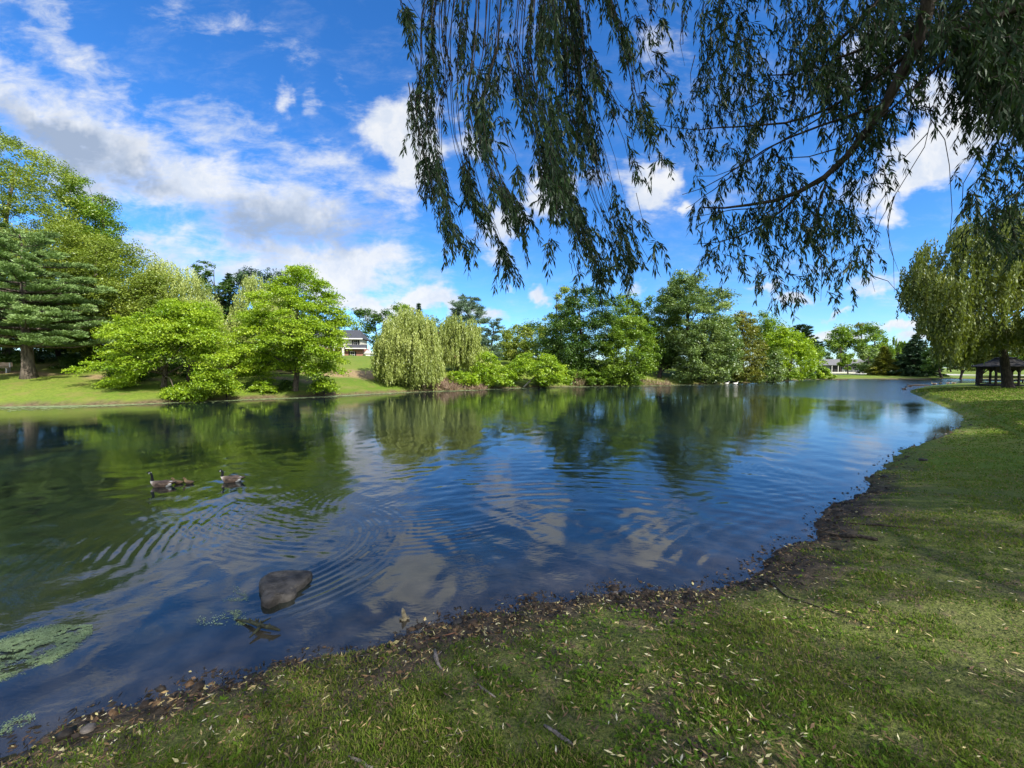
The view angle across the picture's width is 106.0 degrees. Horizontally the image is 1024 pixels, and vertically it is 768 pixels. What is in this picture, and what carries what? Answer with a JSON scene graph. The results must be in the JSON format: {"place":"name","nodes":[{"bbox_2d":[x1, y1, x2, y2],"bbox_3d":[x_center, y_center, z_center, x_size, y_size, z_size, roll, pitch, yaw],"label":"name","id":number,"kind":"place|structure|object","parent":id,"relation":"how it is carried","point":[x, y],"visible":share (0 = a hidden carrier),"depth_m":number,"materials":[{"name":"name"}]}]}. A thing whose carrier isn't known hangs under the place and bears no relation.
{"place":"outdoors","nodes":[
{"label":"outdoors","id":0,"kind":"place"},
{"bbox_2d":[0,379,1016,757],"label":"pond water","id":1,"kind":"structure","parent":0,"point":[374,513],"depth_m":7.20,"materials":[{"name":"blue liquid"}]},
{"bbox_2d":[147,471,175,487],"bbox_3d":[-7.694,2.105,8.472,0.610,0.388,0.215,0,2,-6],"label":"goose","id":2,"kind":"object","parent":1,"relation":"on","point":[162,483],"visible":0.95,"depth_m":8.43},
{"bbox_2d":[182,477,193,483],"bbox_3d":[-7.253,2.167,8.645,0.281,0.164,0.130,0,2,4],"label":"gosling","id":3,"kind":"object","parent":1,"relation":"on","point":[186,481],"visible":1,"depth_m":8.62},
{"bbox_2d":[218,469,245,482],"bbox_3d":[-6.408,2.116,8.818,0.640,0.342,0.226,0,2,-1],"label":"goose","id":4,"kind":"object","parent":1,"relation":"on","point":[232,479],"visible":0.98,"depth_m":8.76},
{"bbox_2d":[235,617,280,637],"bbox_3d":[-2.574,2.394,3.858,0.577,0.084,0.224,2,3,33],"label":"floating log","id":5,"kind":"object","parent":1,"relation":"on","point":[258,624],"visible":1,"depth_m":3.81,"materials":[{"name":"brown wood"}]},
{"bbox_2d":[0,584,672,734],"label":"duckweed","id":6,"kind":"object","parent":1,"relation":"on","point":[23,645],"visible":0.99,"depth_m":3.64,"materials":[{"name":"green plant"}]},
{"bbox_2d":[399,608,409,621],"bbox_3d":[-1.116,2.435,3.996,0.101,0.212,0.076,-1,3,-26],"label":"wooden stub","id":7,"kind":"object","parent":1,"relation":"in","point":[405,617],"visible":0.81,"depth_m":3.98,"materials":[{"name":"brown wood"}]},
{"bbox_2d":[1,379,837,410],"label":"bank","id":8,"kind":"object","parent":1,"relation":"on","point":[76,406],"visible":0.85,"depth_m":30.36,"materials":[{"name":"brown soil"}]},
{"bbox_2d":[0,352,1023,767],"bbox_3d":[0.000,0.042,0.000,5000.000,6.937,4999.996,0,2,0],"label":"ground","id":9,"kind":"structure","parent":0,"point":[50,386],"depth_m":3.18,"materials":[{"name":"green plant"}]},
{"bbox_2d":[0,362,12,372],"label":"park bench","id":10,"kind":"object","parent":9,"relation":"on","point":[7,366],"visible":1,"depth_m":33.24,"materials":[{"name":"wood"}]},
{"bbox_2d":[0,352,43,364],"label":"undergrowth bush","id":11,"kind":"object","parent":9,"relation":"on","point":[4,358],"visible":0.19,"depth_m":37.61,"materials":[{"name":"green plant"}]},
{"bbox_2d":[0,227,77,340],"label":"white pine","id":12,"kind":"object","parent":9,"relation":"on","point":[12,288],"visible":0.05,"depth_m":34.40,"materials":[{"name":"green plant"}]},
{"bbox_2d":[0,126,99,356],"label":"broadleaf tree","id":13,"kind":"object","parent":9,"relation":"on","point":[44,208],"visible":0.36,"depth_m":39.15,"materials":[{"name":"green plant"}]},
{"bbox_2d":[0,222,118,378],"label":"white pine","id":14,"kind":"object","parent":9,"relation":"on","point":[24,317],"visible":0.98,"depth_m":31.05,"materials":[{"name":"green plant"}]},
{"bbox_2d":[0,285,123,362],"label":"dark tree","id":15,"kind":"object","parent":9,"relation":"on","point":[45,351],"visible":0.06,"depth_m":39.74,"materials":[{"name":"green plant"}]},
{"bbox_2d":[49,356,101,369],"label":"undergrowth bush","id":16,"kind":"object","parent":9,"relation":"on","point":[73,361],"visible":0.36,"depth_m":36.05,"materials":[{"name":"green plant"}]},
{"bbox_2d":[79,723,96,733],"bbox_3d":[-2.894,2.365,2.636,0.090,0.062,0.084,0,2,0],"label":"shore stone","id":17,"kind":"object","parent":9,"relation":"on","point":[88,728],"visible":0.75,"depth_m":2.63,"materials":[{"name":"grey stone"}]},
{"bbox_2d":[46,165,133,280],"bbox_3d":[-50.686,-14.935,46.538,16.253,23.730,6.973,2,3,36],"label":"maple tree","id":18,"kind":"object","parent":9,"relation":"on","point":[100,219],"visible":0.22,"depth_m":43.79,"materials":[{"name":"green plant"}]},
{"bbox_2d":[1,210,198,361],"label":"broadleaf tree","id":19,"kind":"object","parent":9,"relation":"on","point":[73,237],"visible":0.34,"depth_m":35.62,"materials":[{"name":"green plant"}]},
{"bbox_2d":[89,377,138,388],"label":"leafy bush","id":20,"kind":"object","parent":9,"relation":"on","point":[110,386],"visible":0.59,"depth_m":29.44,"materials":[{"name":"green plant"}]},
{"bbox_2d":[101,360,158,381],"bbox_3d":[-32.892,-1.006,33.420,6.287,2.545,3.726,2,3,40],"label":"undergrowth bush","id":21,"kind":"object","parent":9,"relation":"on","point":[144,377],"visible":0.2,"depth_m":32.34,"materials":[{"name":"green plant"}]},
{"bbox_2d":[61,297,240,401],"bbox_3d":[-26.895,-2.656,29.952,14.316,8.034,7.223,1,2,13],"label":"shore tree","id":22,"kind":"object","parent":9,"relation":"on","point":[163,328],"visible":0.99,"depth_m":28.25,"materials":[{"name":"green plant"}]},
{"bbox_2d":[112,256,228,370],"bbox_3d":[-36.012,-6.149,41.022,15.616,14.966,8.393,1,3,30],"label":"weeping willow","id":23,"kind":"object","parent":9,"relation":"on","point":[199,294],"visible":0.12,"depth_m":38.70,"materials":[{"name":"green plant"}]},
{"bbox_2d":[152,355,198,379],"bbox_3d":[-30.964,-1.284,36.030,7.337,3.025,4.105,0,2,0],"label":"undergrowth bush","id":24,"kind":"object","parent":9,"relation":"on","point":[172,366],"visible":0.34,"depth_m":34.80,"materials":[{"name":"green plant"}]},
{"bbox_2d":[156,384,208,402],"bbox_3d":[-25.205,0.809,29.245,4.848,1.594,3.165,0,2,0],"label":"leafy bush","id":25,"kind":"object","parent":9,"relation":"on","point":[187,392],"visible":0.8,"depth_m":28.65,"materials":[{"name":"green plant"}]},
{"bbox_2d":[179,306,239,381],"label":"shore tree","id":26,"kind":"object","parent":9,"relation":"on","point":[217,348],"visible":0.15,"depth_m":30.92,"materials":[{"name":"green plant"}]},
{"bbox_2d":[189,260,236,319],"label":"dark tree","id":27,"kind":"object","parent":9,"relation":"on","point":[197,267],"visible":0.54,"depth_m":64.32,"materials":[{"name":"green plant"}]},
{"bbox_2d":[211,377,245,399],"bbox_3d":[-22.926,0.370,31.012,4.056,2.222,2.152,2,3,45],"label":"leafy bush","id":28,"kind":"object","parent":9,"relation":"on","point":[232,388],"visible":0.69,"depth_m":30.29,"materials":[{"name":"green plant"}]},
{"bbox_2d":[218,273,239,327],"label":"spruce tree","id":29,"kind":"object","parent":9,"relation":"on","point":[227,303],"visible":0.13,"depth_m":66.75,"materials":[{"name":"green plant"}]},
{"bbox_2d":[214,354,256,376],"bbox_3d":[-28.333,-2.047,39.113,5.053,3.350,6.639,-2,3,-37],"label":"undergrowth bush","id":30,"kind":"object","parent":9,"relation":"on","point":[231,366],"visible":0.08,"depth_m":37.99,"materials":[{"name":"green plant"}]},
{"bbox_2d":[225,266,287,322],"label":"dark tree","id":31,"kind":"object","parent":9,"relation":"on","point":[239,277],"visible":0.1,"depth_m":62.16,"materials":[{"name":"green plant"}]},
{"bbox_2d":[221,272,295,365],"bbox_3d":[-30.316,-6.710,46.730,11.588,14.233,8.711,0,2,0],"label":"weeping willow","id":32,"kind":"object","parent":9,"relation":"on","point":[249,285],"visible":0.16,"depth_m":44.75,"materials":[{"name":"green plant"}]},
{"bbox_2d":[245,378,278,393],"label":"leafy bush","id":33,"kind":"object","parent":9,"relation":"on","point":[263,383],"visible":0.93,"depth_m":32.96,"materials":[{"name":"green plant"}]},
{"bbox_2d":[253,354,294,369],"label":"undergrowth bush","id":34,"kind":"object","parent":9,"relation":"on","point":[283,358],"visible":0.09,"depth_m":41.91,"materials":[{"name":"green plant"}]},
{"bbox_2d":[277,379,293,391],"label":"bush","id":35,"kind":"object","parent":9,"relation":"on","point":[283,385],"visible":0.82,"depth_m":34.39,"materials":[{"name":"green plant"}]},
{"bbox_2d":[259,570,312,608],"bbox_3d":[-2.733,2.478,4.521,0.561,0.363,0.701,0,2,0],"label":"rock","id":36,"kind":"object","parent":9,"relation":"on","point":[278,587],"visible":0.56,"depth_m":4.46,"materials":[{"name":"grey stone"}]},
{"bbox_2d":[221,264,363,393],"bbox_3d":[-19.879,-5.072,34.523,9.926,11.943,14.525,-2,3,-39],"label":"shore tree","id":37,"kind":"object","parent":9,"relation":"on","point":[295,341],"visible":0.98,"depth_m":32.27,"materials":[{"name":"green plant"}]},
{"bbox_2d":[303,659,338,670],"bbox_3d":[-1.600,2.344,3.180,0.538,0.169,0.087,2,3,35],"label":"fallen stick","id":38,"kind":"object","parent":9,"relation":"on","point":[316,666],"visible":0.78,"depth_m":3.09,"materials":[{"name":"brown wood"}]},
{"bbox_2d":[306,375,339,396],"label":"leafy bush","id":39,"kind":"object","parent":9,"relation":"on","point":[318,389],"visible":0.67,"depth_m":34.04,"materials":[{"name":"green plant"}]},
{"bbox_2d":[315,326,373,355],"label":"white house","id":40,"kind":"structure","parent":9,"relation":"on","point":[358,339],"depth_m":108.17,"materials":[{"name":"paint"}]},
{"bbox_2d":[348,755,372,767],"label":"fallen stick","id":41,"kind":"object","parent":9,"relation":"on","point":[357,760],"visible":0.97,"depth_m":2.20,"materials":[{"name":"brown wood"}]},
{"bbox_2d":[347,307,393,342],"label":"dark tree","id":42,"kind":"object","parent":9,"relation":"on","point":[361,313],"visible":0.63,"depth_m":124.66,"materials":[{"name":"green plant"}]},
{"bbox_2d":[367,333,381,349],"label":"dark tree","id":43,"kind":"object","parent":9,"relation":"on","point":[372,342],"visible":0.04,"depth_m":119.19,"materials":[{"name":"green plant"}]},
{"bbox_2d":[386,301,409,323],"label":"broadleaf tree","id":44,"kind":"object","parent":9,"relation":"on","point":[396,308],"visible":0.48,"depth_m":115.87,"materials":[{"name":"green plant"}]},
{"bbox_2d":[365,304,446,390],"bbox_3d":[-11.842,-3.782,43.513,9.206,10.748,8.876,0,2,0],"label":"weeping willow","id":45,"kind":"object","parent":9,"relation":"on","point":[405,347],"visible":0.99,"depth_m":40.93,"materials":[{"name":"green plant"}]},
{"bbox_2d":[414,303,425,321],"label":"spruce tree","id":46,"kind":"object","parent":9,"relation":"on","point":[418,305],"visible":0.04,"depth_m":99.07,"materials":[{"name":"green plant"}]},
{"bbox_2d":[428,315,442,335],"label":"dark tree","id":47,"kind":"object","parent":9,"relation":"on","point":[437,320],"visible":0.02,"depth_m":94.09,"materials":[{"name":"green plant"}]},
{"bbox_2d":[433,649,442,670],"bbox_3d":[-0.604,2.244,3.143,0.072,0.075,0.303,-1,2,-13],"label":"stick","id":48,"kind":"object","parent":9,"relation":"on","point":[435,657],"visible":0.98,"depth_m":3.12,"materials":[{"name":"wood"}]},
{"bbox_2d":[422,375,462,390],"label":"dry reeds","id":49,"kind":"object","parent":9,"relation":"on","point":[448,385],"visible":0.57,"depth_m":43.39,"materials":[{"name":"plant"}]},
{"bbox_2d":[453,618,461,624],"bbox_3d":[-0.537,2.358,3.814,0.097,0.059,0.102,0,2,0],"label":"shore stone","id":50,"kind":"object","parent":9,"relation":"on","point":[457,620],"visible":0.66,"depth_m":3.80,"materials":[{"name":"grey stone"}]},
{"bbox_2d":[443,369,482,385],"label":"flowering shrub","id":51,"kind":"object","parent":9,"relation":"on","point":[468,379],"visible":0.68,"depth_m":44.73,"materials":[{"name":"green plant"}]},
{"bbox_2d":[437,312,490,374],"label":"weeping willow","id":52,"kind":"object","parent":9,"relation":"on","point":[460,343],"visible":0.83,"depth_m":51.71,"materials":[{"name":"green plant"}]},
{"bbox_2d":[445,294,490,350],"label":"round pine","id":53,"kind":"object","parent":9,"relation":"on","point":[470,307],"visible":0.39,"depth_m":82.96,"materials":[{"name":"green plant"}]},
{"bbox_2d":[447,377,488,389],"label":"dry reeds","id":54,"kind":"object","parent":9,"relation":"on","point":[478,387],"visible":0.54,"depth_m":44.80,"materials":[{"name":"plant"}]},
{"bbox_2d":[0,424,971,767],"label":"mud clods","id":55,"kind":"object","parent":9,"relation":"on","point":[64,734],"visible":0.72,"depth_m":3.51,"materials":[{"name":"brown soil"}]},
{"bbox_2d":[476,683,495,697],"bbox_3d":[-0.191,2.156,2.715,0.023,0.037,0.213,-2,3,-45],"label":"fallen stick","id":56,"kind":"object","parent":9,"relation":"on","point":[489,693],"visible":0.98,"depth_m":2.70,"materials":[{"name":"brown wood"}]},
{"bbox_2d":[0,419,979,767],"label":"shore debris","id":57,"kind":"object","parent":9,"relation":"on","point":[254,679],"visible":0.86,"depth_m":3.37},
{"bbox_2d":[477,316,505,360],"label":"cedar tree","id":58,"kind":"object","parent":9,"relation":"on","point":[493,336],"visible":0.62,"depth_m":76.05,"materials":[{"name":"green plant"}]},
{"bbox_2d":[466,350,518,387],"bbox_3d":[-2.559,-1.748,47.266,6.834,4.894,4.930,0,2,0],"label":"bush","id":59,"kind":"object","parent":9,"relation":"on","point":[481,371],"visible":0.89,"depth_m":46.39,"materials":[{"name":"green plant"}]},
{"bbox_2d":[3,439,1023,767],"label":"fallen leaves","id":60,"kind":"object","parent":9,"relation":"on","point":[569,687],"depth_m":2.69,"materials":[{"name":"brown plant"}]},
{"bbox_2d":[496,324,538,361],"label":"broadleaf tree","id":61,"kind":"object","parent":9,"relation":"on","point":[509,349],"visible":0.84,"depth_m":66.21,"materials":[{"name":"green plant"}]},
{"bbox_2d":[500,318,549,360],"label":"broadleaf tree","id":62,"kind":"object","parent":9,"relation":"on","point":[529,325],"visible":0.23,"depth_m":77.78,"materials":[{"name":"green plant"}]},
{"bbox_2d":[502,351,575,387],"bbox_3d":[3.292,-1.769,49.334,9.477,5.085,6.212,0,2,0],"label":"bush","id":63,"kind":"object","parent":9,"relation":"on","point":[529,367],"visible":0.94,"depth_m":48.11,"materials":[{"name":"green plant"}]},
{"bbox_2d":[537,285,571,353],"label":"broadleaf tree","id":64,"kind":"object","parent":9,"relation":"on","point":[565,290],"visible":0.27,"depth_m":72.51,"materials":[{"name":"green plant"}]},
{"bbox_2d":[543,724,573,745],"bbox_3d":[0.284,2.122,2.340,0.027,0.053,0.239,-2,3,-43],"label":"fallen stick","id":65,"kind":"object","parent":9,"relation":"on","point":[558,734],"visible":0.9,"depth_m":2.34,"materials":[{"name":"grey wood"}]},
{"bbox_2d":[529,284,626,375],"bbox_3d":[10.732,-8.292,59.879,16.470,14.866,15.049,0,2,0],"label":"maple tree","id":66,"kind":"object","parent":9,"relation":"on","point":[578,351],"visible":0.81,"depth_m":56.24,"materials":[{"name":"green plant"}]},
{"bbox_2d":[572,374,585,386],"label":"dry reeds","id":67,"kind":"object","parent":9,"relation":"on","point":[581,382],"visible":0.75,"depth_m":53.07,"materials":[{"name":"plant"}]},
{"bbox_2d":[565,368,608,385],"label":"bush","id":68,"kind":"object","parent":9,"relation":"on","point":[591,378],"visible":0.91,"depth_m":53.20,"materials":[{"name":"green plant"}]},
{"bbox_2d":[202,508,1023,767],"bbox_3d":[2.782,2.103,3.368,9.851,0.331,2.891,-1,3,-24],"label":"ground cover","id":69,"kind":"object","parent":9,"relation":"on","point":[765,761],"visible":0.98,"depth_m":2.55,"materials":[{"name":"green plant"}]},
{"bbox_2d":[611,291,644,353],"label":"broadleaf tree","id":70,"kind":"object","parent":9,"relation":"on","point":[625,309],"visible":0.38,"depth_m":67.61,"materials":[{"name":"green plant"}]},
{"bbox_2d":[595,314,665,385],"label":"maple tree","id":71,"kind":"object","parent":9,"relation":"on","point":[611,373],"visible":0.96,"depth_m":54.01,"materials":[{"name":"green plant"}]},
{"bbox_2d":[639,378,672,384],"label":"dry reeds","id":72,"kind":"object","parent":9,"relation":"on","point":[652,381],"visible":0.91,"depth_m":57.11,"materials":[{"name":"plant"}]},
{"bbox_2d":[636,295,683,371],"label":"broadleaf tree","id":73,"kind":"object","parent":9,"relation":"on","point":[649,301],"visible":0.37,"depth_m":64.45,"materials":[{"name":"green plant"}]},
{"bbox_2d":[654,341,687,377],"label":"dark tree","id":74,"kind":"object","parent":9,"relation":"on","point":[664,362],"visible":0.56,"depth_m":61.48,"materials":[{"name":"green plant"}]},
{"bbox_2d":[653,269,743,370],"bbox_3d":[30.837,-9.995,63.905,18.126,18.601,12.888,-1,3,-17],"label":"poplar tree","id":75,"kind":"object","parent":9,"relation":"on","point":[676,291],"visible":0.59,"depth_m":60.36,"materials":[{"name":"green plant"}]},
{"bbox_2d":[685,739,713,763],"bbox_3d":[1.050,2.061,2.164,0.024,0.033,0.186,-1,3,-31],"label":"fallen stick","id":76,"kind":"object","parent":9,"relation":"on","point":[703,753],"visible":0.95,"depth_m":2.16,"materials":[{"name":"brown wood"}]},
{"bbox_2d":[669,312,746,384],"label":"poplar tree","id":77,"kind":"object","parent":9,"relation":"on","point":[703,368],"visible":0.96,"depth_m":57.55,"materials":[{"name":"green plant"}]},
{"bbox_2d":[396,0,1023,324],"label":"weeping willow","id":78,"kind":"object","parent":9,"relation":"on","point":[982,41],"visible":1,"depth_m":4.24,"materials":[{"name":"green plant"}]},
{"bbox_2d":[729,310,769,383],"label":"tree","id":79,"kind":"object","parent":9,"relation":"on","point":[756,361],"visible":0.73,"depth_m":61.84,"materials":[{"name":"green plant"}]},
{"bbox_2d":[750,310,790,376],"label":"broadleaf tree","id":80,"kind":"object","parent":9,"relation":"on","point":[768,325],"visible":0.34,"depth_m":81.62,"materials":[{"name":"green plant"}]},
{"bbox_2d":[755,346,790,382],"bbox_3d":[44.590,-3.017,65.930,7.911,6.809,4.529,-1,3,-24],"label":"bush","id":81,"kind":"object","parent":9,"relation":"on","point":[772,362],"visible":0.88,"depth_m":64.75,"materials":[{"name":"green plant"}]},
{"bbox_2d":[761,325,822,380],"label":"broadleaf tree","id":82,"kind":"object","parent":9,"relation":"on","point":[782,337],"visible":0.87,"depth_m":71.05,"materials":[{"name":"green plant"}]},
{"bbox_2d":[796,371,816,379],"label":"bush","id":83,"kind":"object","parent":9,"relation":"on","point":[810,376],"visible":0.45,"depth_m":83.04,"materials":[{"name":"green plant"}]},
{"bbox_2d":[751,576,863,623],"bbox_3d":[2.933,2.265,4.112,0.253,0.338,1.411,0,2,-6],"label":"surface root","id":84,"kind":"object","parent":9,"relation":"on","point":[772,583],"visible":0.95,"depth_m":3.91,"materials":[{"name":"brown wood"}]},
{"bbox_2d":[787,324,831,370],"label":"dark pine","id":85,"kind":"object","parent":9,"relation":"on","point":[805,330],"visible":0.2,"depth_m":117.32,"materials":[{"name":"green plant"}]},
{"bbox_2d":[811,343,828,377],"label":"tree","id":86,"kind":"object","parent":9,"relation":"on","point":[820,350],"visible":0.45,"depth_m":86.71,"materials":[{"name":"green plant"}]},
{"bbox_2d":[813,368,837,379],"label":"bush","id":87,"kind":"object","parent":9,"relation":"on","point":[819,374],"visible":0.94,"depth_m":85.22,"materials":[{"name":"green plant"}]},
{"bbox_2d":[809,359,870,372],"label":"ranch house","id":88,"kind":"structure","parent":9,"relation":"on","point":[832,366],"depth_m":138.25,"materials":[{"name":"grey"}]},
{"bbox_2d":[822,323,862,358],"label":"street tree","id":89,"kind":"object","parent":9,"relation":"on","point":[845,340],"visible":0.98,"depth_m":145.50,"materials":[{"name":"green plant"}]},
{"bbox_2d":[836,353,857,373],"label":"street tree","id":90,"kind":"object","parent":9,"relation":"on","point":[845,360],"visible":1,"depth_m":116.61,"materials":[{"name":"green plant"}]},
{"bbox_2d":[854,322,864,339],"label":"bare tree","id":91,"kind":"object","parent":9,"relation":"on","point":[858,324],"visible":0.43,"depth_m":153.53,"materials":[{"name":"green plant"}]},
{"bbox_2d":[851,348,880,371],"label":"tree","id":92,"kind":"object","parent":9,"relation":"on","point":[864,355],"visible":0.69,"depth_m":108.36,"materials":[{"name":"green plant"}]},
{"bbox_2d":[853,321,890,358],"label":"street tree","id":93,"kind":"object","parent":9,"relation":"on","point":[875,335],"visible":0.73,"depth_m":142.43,"materials":[{"name":"green plant"}]},
{"bbox_2d":[849,522,906,527],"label":"fallen branch","id":94,"kind":"object","parent":9,"relation":"on","point":[874,524],"visible":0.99,"depth_m":5.80,"materials":[{"name":"brown wood"}]},
{"bbox_2d":[863,346,901,375],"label":"spruce tree","id":95,"kind":"object","parent":9,"relation":"on","point":[880,366],"visible":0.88,"depth_m":102.95,"materials":[{"name":"green plant"}]},
{"bbox_2d":[887,336,909,360],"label":"broadleaf tree","id":96,"kind":"object","parent":9,"relation":"on","point":[897,349],"visible":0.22,"depth_m":125.34,"materials":[{"name":"green plant"}]},
{"bbox_2d":[886,334,949,376],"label":"spruce tree","id":97,"kind":"object","parent":9,"relation":"on","point":[909,361],"visible":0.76,"depth_m":98.68,"materials":[{"name":"green plant"}]},
{"bbox_2d":[918,348,949,377],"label":"park tree","id":98,"kind":"object","parent":9,"relation":"on","point":[925,366],"visible":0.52,"depth_m":90.64,"materials":[{"name":"green plant"}]},
{"bbox_2d":[895,202,1023,387],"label":"weeping willow","id":99,"kind":"object","parent":9,"relation":"on","point":[952,329],"visible":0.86,"depth_m":31.77,"materials":[{"name":"green plant"}]},
{"bbox_2d":[949,357,994,378],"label":"park tree","id":100,"kind":"object","parent":9,"relation":"on","point":[962,369],"visible":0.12,"depth_m":85.58,"materials":[{"name":"green plant"}]},
{"bbox_2d":[970,315,1011,381],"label":"park tree","id":101,"kind":"object","parent":9,"relation":"on","point":[980,359],"visible":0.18,"depth_m":63.39,"materials":[{"name":"green plant"}]},
{"bbox_2d":[971,357,1023,385],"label":"gazebo","id":102,"kind":"object","parent":9,"relation":"on","point":[992,365],"visible":0.75,"depth_m":41.12,"materials":[{"name":"brown wood"}]},
{"bbox_2d":[1008,312,1023,360],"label":"park tree","id":103,"kind":"object","parent":9,"relation":"on","point":[1016,349],"visible":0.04,"depth_m":58.69,"materials":[{"name":"green plant"}]},
{"bbox_2d":[0,0,1023,367],"label":"sky","id":104,"kind":"structure","parent":0,"point":[233,135],"materials":[{"name":"blue"}]},
{"bbox_2d":[837,373,973,374],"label":"road","id":105,"kind":"structure","parent":0,"point":[866,373],"depth_m":119.63,"materials":[{"name":"grey asphalt"}]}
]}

